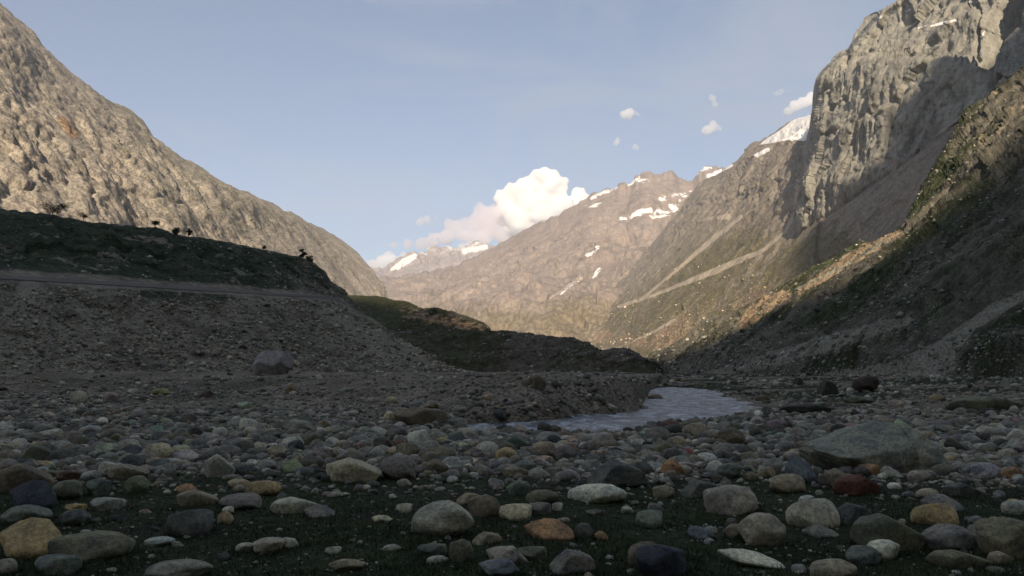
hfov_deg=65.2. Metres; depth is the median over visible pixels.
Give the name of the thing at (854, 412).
cobble
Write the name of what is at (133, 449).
cobble
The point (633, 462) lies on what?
cobble
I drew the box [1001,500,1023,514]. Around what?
boulder
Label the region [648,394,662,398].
cobble
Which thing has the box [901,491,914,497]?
cobble
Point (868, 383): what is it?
cobble
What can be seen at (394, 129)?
sky
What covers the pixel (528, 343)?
rubble
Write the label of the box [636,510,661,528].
cobble
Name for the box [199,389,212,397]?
cobble
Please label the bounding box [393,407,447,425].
boulder
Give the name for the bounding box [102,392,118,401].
cobble
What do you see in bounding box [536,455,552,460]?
cobble
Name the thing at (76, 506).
cobble
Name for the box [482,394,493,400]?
cobble
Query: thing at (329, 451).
cobble
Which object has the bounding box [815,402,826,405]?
cobble
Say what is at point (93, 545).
boulder
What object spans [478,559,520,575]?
boulder
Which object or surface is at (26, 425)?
cobble
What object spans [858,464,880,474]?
cobble
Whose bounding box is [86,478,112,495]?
cobble
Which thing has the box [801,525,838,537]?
boulder
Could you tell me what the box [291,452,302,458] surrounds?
cobble
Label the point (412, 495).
pebbles
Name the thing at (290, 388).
cobble
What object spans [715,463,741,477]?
cobble
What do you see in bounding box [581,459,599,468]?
cobble
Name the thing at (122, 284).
road
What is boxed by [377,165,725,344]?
mountain
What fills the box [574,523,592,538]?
cobble
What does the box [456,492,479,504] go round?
cobble
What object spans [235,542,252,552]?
cobble
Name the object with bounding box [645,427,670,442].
cobble
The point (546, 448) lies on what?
cobble
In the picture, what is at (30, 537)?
boulder
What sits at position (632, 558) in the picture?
boulder
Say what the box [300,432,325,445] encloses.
cobble
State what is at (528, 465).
cobble
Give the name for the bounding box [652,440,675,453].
cobble
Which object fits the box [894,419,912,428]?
cobble
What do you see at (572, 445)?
cobble
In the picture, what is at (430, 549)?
boulder
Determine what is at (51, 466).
cobble
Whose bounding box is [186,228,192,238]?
tree
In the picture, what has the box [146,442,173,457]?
cobble
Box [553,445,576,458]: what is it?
cobble
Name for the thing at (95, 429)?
cobble
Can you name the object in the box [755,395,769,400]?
cobble
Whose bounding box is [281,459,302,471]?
cobble
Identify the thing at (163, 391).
cobble
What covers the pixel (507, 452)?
cobble
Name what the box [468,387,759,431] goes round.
water
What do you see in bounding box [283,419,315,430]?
boulder
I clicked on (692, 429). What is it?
cobble
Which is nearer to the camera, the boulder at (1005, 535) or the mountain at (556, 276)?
the boulder at (1005, 535)
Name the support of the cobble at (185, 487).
on the ground at (334, 385)
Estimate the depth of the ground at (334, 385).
14.25 m
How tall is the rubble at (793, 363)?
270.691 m
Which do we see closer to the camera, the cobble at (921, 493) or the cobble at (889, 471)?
the cobble at (921, 493)
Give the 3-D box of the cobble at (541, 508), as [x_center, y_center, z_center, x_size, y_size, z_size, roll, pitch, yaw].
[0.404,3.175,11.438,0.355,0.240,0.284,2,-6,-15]
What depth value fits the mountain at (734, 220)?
1724.42 m
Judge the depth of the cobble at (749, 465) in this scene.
16.21 m
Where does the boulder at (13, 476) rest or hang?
on the ground at (334, 385)
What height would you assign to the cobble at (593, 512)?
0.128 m
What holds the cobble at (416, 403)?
on the ground at (334, 385)
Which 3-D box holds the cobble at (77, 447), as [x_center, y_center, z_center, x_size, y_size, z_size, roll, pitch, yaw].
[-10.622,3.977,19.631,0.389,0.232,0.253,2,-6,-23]
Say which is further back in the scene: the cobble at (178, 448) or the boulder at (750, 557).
the cobble at (178, 448)
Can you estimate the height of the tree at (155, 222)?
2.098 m
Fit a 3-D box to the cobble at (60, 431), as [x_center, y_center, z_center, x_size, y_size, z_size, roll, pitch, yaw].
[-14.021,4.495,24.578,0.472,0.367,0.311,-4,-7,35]
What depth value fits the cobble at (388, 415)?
29.94 m
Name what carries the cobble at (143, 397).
on the ground at (334, 385)
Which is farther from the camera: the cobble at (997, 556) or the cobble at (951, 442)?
the cobble at (951, 442)
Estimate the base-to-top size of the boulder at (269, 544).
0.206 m
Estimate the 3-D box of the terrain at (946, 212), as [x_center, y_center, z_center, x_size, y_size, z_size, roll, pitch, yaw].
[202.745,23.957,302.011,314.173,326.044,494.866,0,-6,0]
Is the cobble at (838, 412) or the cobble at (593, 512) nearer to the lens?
the cobble at (593, 512)
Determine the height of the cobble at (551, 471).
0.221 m
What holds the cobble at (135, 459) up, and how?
on the ground at (334, 385)
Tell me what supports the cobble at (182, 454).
on the ground at (334, 385)
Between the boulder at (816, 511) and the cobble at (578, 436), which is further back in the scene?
the cobble at (578, 436)
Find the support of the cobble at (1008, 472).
on the ground at (334, 385)
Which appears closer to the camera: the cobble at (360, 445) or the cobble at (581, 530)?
the cobble at (581, 530)
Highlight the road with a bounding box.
[0,275,341,299]
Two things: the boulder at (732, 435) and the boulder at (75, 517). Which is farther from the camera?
the boulder at (732, 435)
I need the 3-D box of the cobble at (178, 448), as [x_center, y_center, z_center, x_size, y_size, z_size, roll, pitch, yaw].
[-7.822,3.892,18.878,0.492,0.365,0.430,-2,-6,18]
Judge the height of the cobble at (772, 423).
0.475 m
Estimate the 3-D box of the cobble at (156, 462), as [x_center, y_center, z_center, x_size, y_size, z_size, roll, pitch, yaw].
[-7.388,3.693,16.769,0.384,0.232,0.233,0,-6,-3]
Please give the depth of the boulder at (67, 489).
12.76 m
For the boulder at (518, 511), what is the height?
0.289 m
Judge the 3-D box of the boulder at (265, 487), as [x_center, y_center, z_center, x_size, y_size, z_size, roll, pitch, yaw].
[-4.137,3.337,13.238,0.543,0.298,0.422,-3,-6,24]
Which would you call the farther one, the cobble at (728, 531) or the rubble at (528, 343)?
the rubble at (528, 343)
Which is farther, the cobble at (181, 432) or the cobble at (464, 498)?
the cobble at (181, 432)
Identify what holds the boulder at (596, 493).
on the ground at (334, 385)
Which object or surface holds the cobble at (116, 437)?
on the ground at (334, 385)
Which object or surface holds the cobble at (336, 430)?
on the ground at (334, 385)
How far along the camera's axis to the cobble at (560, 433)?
23.52 m
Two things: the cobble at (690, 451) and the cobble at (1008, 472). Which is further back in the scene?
the cobble at (690, 451)
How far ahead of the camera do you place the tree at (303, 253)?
197.41 m
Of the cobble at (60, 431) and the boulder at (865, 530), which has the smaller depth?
the boulder at (865, 530)
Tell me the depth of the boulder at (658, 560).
7.83 m
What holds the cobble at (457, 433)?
on the ground at (334, 385)
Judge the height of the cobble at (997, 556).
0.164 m
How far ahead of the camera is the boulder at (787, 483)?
13.78 m
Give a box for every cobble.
[0,462,14,469]
[0,558,17,573]
[19,422,33,429]
[43,470,55,475]
[45,464,55,469]
[50,428,63,434]
[52,445,63,450]
[56,470,83,480]
[65,503,87,510]
[70,390,87,403]
[70,445,82,449]
[78,425,102,433]
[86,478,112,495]
[88,450,100,457]
[95,443,119,451]
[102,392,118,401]
[109,433,122,441]
[110,410,120,415]
[120,444,142,453]
[120,454,145,465]
[125,419,137,424]
[125,476,149,493]
[138,395,152,399]
[138,509,150,513]
[144,536,174,546]
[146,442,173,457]
[150,425,165,431]
[150,459,169,466]
[152,388,168,394]
[171,428,188,439]
[172,445,190,451]
[172,449,197,459]
[176,483,196,492]
[181,412,197,421]
[188,425,204,435]
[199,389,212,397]
[217,512,234,523]
[222,506,233,513]
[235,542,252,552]
[237,402,251,408]
[266,445,286,455]
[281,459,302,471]
[282,537,298,548]
[285,384,298,393]
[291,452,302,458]
[298,417,312,424]
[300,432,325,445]
[315,447,333,456]
[318,420,332,427]
[324,546,341,553]
[331,427,346,433]
[343,451,361,459]
[354,443,365,447]
[356,426,372,432]
[371,515,392,521]
[373,437,392,446]
[383,411,394,420]
[383,544,400,551]
[386,397,397,402]
[392,438,405,445]
[395,503,411,512]
[396,442,419,454]
[406,429,429,443]
[410,400,422,405]
[422,459,448,472]
[426,555,448,563]
[428,403,438,408]
[437,437,447,440]
[447,431,463,436]
[449,539,472,562]
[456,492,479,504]
[457,441,466,445]
[472,451,483,457]
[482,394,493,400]
[495,447,517,458]
[503,465,528,476]
[506,435,526,448]
[508,480,530,495]
[514,460,537,470]
[529,374,545,390]
[529,502,550,514]
[530,441,555,458]
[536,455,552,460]
[545,468,557,476]
[552,502,562,510]
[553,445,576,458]
[554,431,573,436]
[563,442,577,452]
[565,436,577,442]
[574,433,586,439]
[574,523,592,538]
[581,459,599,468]
[586,509,605,515]
[594,531,607,540]
[595,449,609,454]
[597,431,618,437]
[629,459,642,465]
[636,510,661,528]
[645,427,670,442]
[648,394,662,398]
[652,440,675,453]
[652,485,674,497]
[660,418,682,428]
[661,459,685,475]
[668,436,685,444]
[678,461,700,468]
[684,448,693,453]
[685,423,706,435]
[687,526,715,539]
[698,444,709,449]
[701,473,712,479]
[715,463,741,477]
[722,524,741,538]
[739,452,759,460]
[743,471,758,480]
[744,463,755,470]
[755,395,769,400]
[766,419,787,427]
[774,432,784,439]
[792,377,802,384]
[798,495,814,501]
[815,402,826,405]
[817,379,838,395]
[831,409,845,415]
[843,423,856,426]
[851,376,878,391]
[851,409,861,415]
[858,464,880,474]
[880,466,900,476]
[888,400,903,405]
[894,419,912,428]
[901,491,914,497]
[907,470,930,482]
[915,488,938,498]
[929,394,945,401]
[940,448,948,453]
[944,437,966,449]
[967,457,988,462]
[969,463,1000,475]
[987,551,1013,564]
[995,448,1017,456]
[1001,467,1023,477]
[1002,444,1015,448]
[1009,416,1023,423]
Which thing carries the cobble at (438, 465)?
on the ground at (334, 385)
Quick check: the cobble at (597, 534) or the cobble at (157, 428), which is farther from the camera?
the cobble at (157, 428)
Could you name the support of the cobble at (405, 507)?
on the ground at (334, 385)
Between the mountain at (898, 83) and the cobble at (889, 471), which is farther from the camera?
the mountain at (898, 83)
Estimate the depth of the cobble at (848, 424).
27.41 m
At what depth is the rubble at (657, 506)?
10.54 m
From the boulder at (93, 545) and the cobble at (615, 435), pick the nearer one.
the boulder at (93, 545)
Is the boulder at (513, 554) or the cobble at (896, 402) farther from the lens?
the cobble at (896, 402)
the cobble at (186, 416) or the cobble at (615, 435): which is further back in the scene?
the cobble at (186, 416)
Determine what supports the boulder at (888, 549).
on the ground at (334, 385)
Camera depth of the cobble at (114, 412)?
30.69 m
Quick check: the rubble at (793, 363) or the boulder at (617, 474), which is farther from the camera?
the rubble at (793, 363)
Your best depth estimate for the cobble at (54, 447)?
19.61 m
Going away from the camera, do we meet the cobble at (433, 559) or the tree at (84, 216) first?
the cobble at (433, 559)
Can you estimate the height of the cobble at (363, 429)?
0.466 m
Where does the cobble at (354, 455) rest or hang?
on the ground at (334, 385)
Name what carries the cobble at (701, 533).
on the ground at (334, 385)
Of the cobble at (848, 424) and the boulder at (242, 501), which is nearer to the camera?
the boulder at (242, 501)
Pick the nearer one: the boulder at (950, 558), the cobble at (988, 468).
the boulder at (950, 558)
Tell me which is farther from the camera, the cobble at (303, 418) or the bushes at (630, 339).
the bushes at (630, 339)
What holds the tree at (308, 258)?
on the terrain at (36, 241)
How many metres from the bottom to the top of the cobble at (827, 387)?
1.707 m
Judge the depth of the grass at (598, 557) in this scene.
9.39 m
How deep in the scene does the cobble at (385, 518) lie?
10.57 m
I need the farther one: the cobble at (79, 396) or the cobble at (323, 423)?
the cobble at (79, 396)
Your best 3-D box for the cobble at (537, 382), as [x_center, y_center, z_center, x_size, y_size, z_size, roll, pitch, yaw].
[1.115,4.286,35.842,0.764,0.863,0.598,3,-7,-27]
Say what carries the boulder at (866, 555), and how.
on the ground at (334, 385)
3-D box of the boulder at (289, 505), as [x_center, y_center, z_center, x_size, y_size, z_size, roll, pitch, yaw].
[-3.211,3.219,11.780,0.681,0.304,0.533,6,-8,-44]
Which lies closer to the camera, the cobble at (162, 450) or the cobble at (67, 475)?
the cobble at (67, 475)
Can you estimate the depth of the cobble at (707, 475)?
15.04 m
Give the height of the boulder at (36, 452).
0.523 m
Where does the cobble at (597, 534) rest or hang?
on the ground at (334, 385)
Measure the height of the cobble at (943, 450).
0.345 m
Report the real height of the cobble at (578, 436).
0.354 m
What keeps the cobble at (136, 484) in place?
on the ground at (334, 385)
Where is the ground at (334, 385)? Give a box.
[0,369,1023,575]
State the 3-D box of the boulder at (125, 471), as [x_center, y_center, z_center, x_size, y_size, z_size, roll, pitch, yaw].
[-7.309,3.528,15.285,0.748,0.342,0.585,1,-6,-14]
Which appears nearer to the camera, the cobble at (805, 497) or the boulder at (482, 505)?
the boulder at (482, 505)
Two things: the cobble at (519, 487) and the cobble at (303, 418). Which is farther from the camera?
the cobble at (303, 418)
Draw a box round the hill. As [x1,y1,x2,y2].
[348,295,668,374]
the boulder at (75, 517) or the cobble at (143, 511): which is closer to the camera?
the boulder at (75, 517)
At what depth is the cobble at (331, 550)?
8.80 m
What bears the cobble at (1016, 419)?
on the ground at (334, 385)
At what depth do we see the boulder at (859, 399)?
46.80 m
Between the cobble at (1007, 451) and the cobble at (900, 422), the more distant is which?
the cobble at (900, 422)
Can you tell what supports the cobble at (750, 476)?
on the ground at (334, 385)
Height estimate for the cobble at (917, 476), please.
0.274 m
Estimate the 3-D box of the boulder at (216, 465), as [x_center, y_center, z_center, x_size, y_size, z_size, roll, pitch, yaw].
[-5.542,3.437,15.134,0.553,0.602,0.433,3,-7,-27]
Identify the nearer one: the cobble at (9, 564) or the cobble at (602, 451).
the cobble at (9, 564)
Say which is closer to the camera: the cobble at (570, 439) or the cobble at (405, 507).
the cobble at (405, 507)
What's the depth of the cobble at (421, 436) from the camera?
20.94 m
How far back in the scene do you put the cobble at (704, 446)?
19.87 m
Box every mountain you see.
[0,3,387,297]
[371,240,495,277]
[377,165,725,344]
[592,115,957,357]
[793,0,1023,235]
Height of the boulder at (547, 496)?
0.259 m
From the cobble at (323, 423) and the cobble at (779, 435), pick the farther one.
the cobble at (323, 423)
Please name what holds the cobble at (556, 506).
on the ground at (334, 385)
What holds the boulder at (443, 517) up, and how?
on the ground at (334, 385)
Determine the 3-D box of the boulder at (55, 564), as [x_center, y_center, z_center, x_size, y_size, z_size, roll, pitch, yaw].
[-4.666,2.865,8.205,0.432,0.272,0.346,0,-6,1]
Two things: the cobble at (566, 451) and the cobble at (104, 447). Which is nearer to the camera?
the cobble at (566, 451)
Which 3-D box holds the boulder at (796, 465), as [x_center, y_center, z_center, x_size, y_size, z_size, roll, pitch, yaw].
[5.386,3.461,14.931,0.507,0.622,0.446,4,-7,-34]
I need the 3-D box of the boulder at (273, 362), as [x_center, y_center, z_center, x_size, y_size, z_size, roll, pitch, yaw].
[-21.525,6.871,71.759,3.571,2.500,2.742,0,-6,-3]
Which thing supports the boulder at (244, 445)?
on the ground at (334, 385)
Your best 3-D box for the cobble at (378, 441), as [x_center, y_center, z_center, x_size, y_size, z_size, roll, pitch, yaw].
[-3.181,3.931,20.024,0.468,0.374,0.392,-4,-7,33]
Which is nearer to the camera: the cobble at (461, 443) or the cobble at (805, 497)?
the cobble at (805, 497)
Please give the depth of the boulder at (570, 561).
7.97 m
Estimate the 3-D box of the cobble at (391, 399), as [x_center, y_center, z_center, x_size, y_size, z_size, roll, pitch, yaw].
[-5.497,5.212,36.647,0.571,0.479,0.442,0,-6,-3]
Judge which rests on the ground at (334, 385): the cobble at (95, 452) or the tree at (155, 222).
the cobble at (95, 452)
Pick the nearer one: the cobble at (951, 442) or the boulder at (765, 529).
the boulder at (765, 529)
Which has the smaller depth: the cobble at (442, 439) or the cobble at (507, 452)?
the cobble at (507, 452)
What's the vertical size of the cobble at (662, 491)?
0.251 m
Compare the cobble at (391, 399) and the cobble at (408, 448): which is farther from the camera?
the cobble at (391, 399)
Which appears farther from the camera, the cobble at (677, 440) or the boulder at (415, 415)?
the boulder at (415, 415)
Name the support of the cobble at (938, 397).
on the ground at (334, 385)
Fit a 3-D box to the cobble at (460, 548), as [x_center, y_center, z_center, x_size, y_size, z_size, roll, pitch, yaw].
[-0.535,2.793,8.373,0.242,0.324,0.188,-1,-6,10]
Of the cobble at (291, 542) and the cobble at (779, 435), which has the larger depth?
the cobble at (779, 435)
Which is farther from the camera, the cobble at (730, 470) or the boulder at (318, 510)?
the cobble at (730, 470)
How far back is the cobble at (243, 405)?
35.37 m
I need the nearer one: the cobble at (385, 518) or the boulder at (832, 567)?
the boulder at (832, 567)
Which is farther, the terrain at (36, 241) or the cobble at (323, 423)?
the terrain at (36, 241)
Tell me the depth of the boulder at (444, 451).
17.92 m
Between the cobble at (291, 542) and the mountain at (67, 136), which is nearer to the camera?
the cobble at (291, 542)
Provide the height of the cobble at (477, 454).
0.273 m
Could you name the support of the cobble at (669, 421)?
on the ground at (334, 385)
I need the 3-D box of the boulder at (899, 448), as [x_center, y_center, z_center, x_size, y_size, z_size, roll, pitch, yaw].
[7.358,3.411,16.469,2.675,1.301,1.862,0,-6,-3]
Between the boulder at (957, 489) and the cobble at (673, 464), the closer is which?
the boulder at (957, 489)
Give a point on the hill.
(420, 329)
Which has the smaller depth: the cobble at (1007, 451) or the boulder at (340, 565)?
the boulder at (340, 565)
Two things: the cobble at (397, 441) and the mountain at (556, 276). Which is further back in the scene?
the mountain at (556, 276)
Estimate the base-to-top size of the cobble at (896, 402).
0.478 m
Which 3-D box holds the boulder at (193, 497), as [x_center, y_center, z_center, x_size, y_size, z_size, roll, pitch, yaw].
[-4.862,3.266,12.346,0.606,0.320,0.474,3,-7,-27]
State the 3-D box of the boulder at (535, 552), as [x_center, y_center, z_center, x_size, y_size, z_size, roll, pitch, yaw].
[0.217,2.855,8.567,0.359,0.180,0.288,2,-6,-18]
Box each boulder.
[0,463,54,492]
[0,504,52,525]
[0,517,61,559]
[9,480,57,508]
[18,444,51,460]
[34,554,82,575]
[47,530,135,561]
[52,480,82,499]
[59,509,92,525]
[90,497,125,510]
[108,464,149,478]
[144,558,212,575]
[165,509,213,537]
[176,489,218,506]
[204,454,234,477]
[219,493,261,509]
[221,438,254,452]
[245,480,281,495]
[252,351,293,374]
[253,537,285,553]
[270,497,318,513]
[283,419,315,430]
[304,505,334,518]
[326,457,381,481]
[328,559,365,571]
[380,455,415,480]
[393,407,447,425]
[411,500,474,536]
[417,543,446,555]
[418,447,455,456]
[468,495,499,516]
[472,531,502,544]
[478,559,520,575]
[486,546,528,564]
[499,503,531,520]
[517,546,546,561]
[524,518,574,540]
[526,489,558,502]
[549,549,595,575]
[567,484,627,502]
[587,460,646,486]
[628,541,655,567]
[636,544,685,575]
[680,479,717,498]
[703,484,757,515]
[713,428,745,443]
[718,548,784,568]
[737,512,785,545]
[770,474,805,492]
[779,403,835,412]
[785,456,816,482]
[785,498,839,527]
[799,421,947,472]
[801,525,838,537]
[809,558,857,575]
[818,468,845,486]
[832,474,880,495]
[837,502,872,524]
[843,396,874,403]
[845,545,881,565]
[850,513,926,550]
[867,539,899,560]
[910,503,959,525]
[920,493,964,511]
[921,524,975,550]
[926,549,993,568]
[942,482,981,496]
[945,396,1023,410]
[974,516,1023,558]
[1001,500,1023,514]
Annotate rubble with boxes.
[0,284,480,372]
[0,369,1023,441]
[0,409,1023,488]
[15,476,1023,575]
[362,304,664,372]
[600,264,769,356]
[647,73,1023,377]
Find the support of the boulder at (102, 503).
on the ground at (334, 385)
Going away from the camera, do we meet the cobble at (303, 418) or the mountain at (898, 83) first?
the cobble at (303, 418)
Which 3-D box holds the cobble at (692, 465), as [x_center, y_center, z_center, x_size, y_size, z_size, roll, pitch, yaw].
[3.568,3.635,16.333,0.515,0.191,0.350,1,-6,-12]
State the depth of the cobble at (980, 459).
16.81 m
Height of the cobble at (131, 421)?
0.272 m
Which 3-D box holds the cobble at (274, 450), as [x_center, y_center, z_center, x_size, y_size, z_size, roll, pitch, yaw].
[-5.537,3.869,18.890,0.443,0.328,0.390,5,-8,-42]
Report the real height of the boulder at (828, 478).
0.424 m
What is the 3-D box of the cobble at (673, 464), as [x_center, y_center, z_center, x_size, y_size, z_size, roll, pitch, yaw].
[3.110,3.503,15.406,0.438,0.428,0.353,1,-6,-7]
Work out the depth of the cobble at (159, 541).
9.43 m
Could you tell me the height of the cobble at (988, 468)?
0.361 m
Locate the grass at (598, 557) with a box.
[0,458,1023,575]
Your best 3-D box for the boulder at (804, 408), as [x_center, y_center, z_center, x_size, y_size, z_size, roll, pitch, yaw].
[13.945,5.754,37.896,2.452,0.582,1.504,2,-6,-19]
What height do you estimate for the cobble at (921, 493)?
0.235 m
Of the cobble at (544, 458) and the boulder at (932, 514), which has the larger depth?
the cobble at (544, 458)
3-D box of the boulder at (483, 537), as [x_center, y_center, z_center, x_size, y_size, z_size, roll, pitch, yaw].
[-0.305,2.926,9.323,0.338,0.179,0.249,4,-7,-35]
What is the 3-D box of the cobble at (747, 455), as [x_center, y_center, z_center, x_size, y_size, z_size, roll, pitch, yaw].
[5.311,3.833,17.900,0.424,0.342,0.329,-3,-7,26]
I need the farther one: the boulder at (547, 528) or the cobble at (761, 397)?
the cobble at (761, 397)
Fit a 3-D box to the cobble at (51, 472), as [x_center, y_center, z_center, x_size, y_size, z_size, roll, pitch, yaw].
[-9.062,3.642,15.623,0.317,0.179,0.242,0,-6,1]
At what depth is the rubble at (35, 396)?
44.43 m
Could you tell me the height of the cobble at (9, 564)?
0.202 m
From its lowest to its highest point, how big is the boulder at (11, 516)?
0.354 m
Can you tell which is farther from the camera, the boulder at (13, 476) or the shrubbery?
the shrubbery
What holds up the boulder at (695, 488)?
on the ground at (334, 385)
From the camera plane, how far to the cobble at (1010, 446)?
19.46 m
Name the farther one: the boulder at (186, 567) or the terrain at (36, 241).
the terrain at (36, 241)
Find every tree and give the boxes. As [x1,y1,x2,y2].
[41,201,70,216]
[76,213,88,221]
[151,220,159,228]
[172,227,179,236]
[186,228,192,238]
[299,249,306,258]
[305,255,313,261]
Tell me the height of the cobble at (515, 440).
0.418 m
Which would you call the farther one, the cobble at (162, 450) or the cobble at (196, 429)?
the cobble at (196, 429)
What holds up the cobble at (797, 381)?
on the ground at (334, 385)
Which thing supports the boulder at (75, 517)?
on the ground at (334, 385)
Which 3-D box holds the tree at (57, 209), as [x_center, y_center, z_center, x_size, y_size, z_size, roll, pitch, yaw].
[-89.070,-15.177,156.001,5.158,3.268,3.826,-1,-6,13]
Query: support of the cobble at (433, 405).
on the ground at (334, 385)
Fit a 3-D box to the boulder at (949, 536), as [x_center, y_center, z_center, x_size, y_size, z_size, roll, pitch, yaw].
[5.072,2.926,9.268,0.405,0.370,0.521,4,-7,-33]
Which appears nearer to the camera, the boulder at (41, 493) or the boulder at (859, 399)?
the boulder at (41, 493)
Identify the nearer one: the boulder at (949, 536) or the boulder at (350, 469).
the boulder at (949, 536)
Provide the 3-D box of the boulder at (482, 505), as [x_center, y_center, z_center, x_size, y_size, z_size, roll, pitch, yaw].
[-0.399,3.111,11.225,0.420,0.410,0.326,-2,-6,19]
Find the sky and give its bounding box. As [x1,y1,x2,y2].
[0,0,896,268]
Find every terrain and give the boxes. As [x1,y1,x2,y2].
[0,208,461,372]
[648,65,1023,378]
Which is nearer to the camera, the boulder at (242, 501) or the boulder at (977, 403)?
the boulder at (242, 501)
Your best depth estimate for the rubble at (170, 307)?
116.55 m
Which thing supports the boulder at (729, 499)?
on the ground at (334, 385)
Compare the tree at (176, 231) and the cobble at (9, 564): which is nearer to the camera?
the cobble at (9, 564)
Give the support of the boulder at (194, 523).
on the ground at (334, 385)
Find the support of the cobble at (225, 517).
on the ground at (334, 385)
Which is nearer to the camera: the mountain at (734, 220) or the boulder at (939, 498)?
the boulder at (939, 498)
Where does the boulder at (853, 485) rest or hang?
on the ground at (334, 385)
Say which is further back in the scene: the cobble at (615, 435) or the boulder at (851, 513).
the cobble at (615, 435)
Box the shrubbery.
[665,80,1023,365]
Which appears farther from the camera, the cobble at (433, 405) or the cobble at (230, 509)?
the cobble at (433, 405)
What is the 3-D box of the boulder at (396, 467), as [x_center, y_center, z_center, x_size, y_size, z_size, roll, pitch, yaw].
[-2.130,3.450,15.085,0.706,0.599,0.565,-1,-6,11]
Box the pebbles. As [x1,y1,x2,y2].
[0,405,1023,575]
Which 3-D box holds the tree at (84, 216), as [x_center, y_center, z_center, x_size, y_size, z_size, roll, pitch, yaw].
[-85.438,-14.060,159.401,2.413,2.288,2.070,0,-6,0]
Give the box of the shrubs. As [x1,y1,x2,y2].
[1,213,475,371]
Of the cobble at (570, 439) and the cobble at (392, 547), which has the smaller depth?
the cobble at (392, 547)
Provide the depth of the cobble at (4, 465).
15.56 m
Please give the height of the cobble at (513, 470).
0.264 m

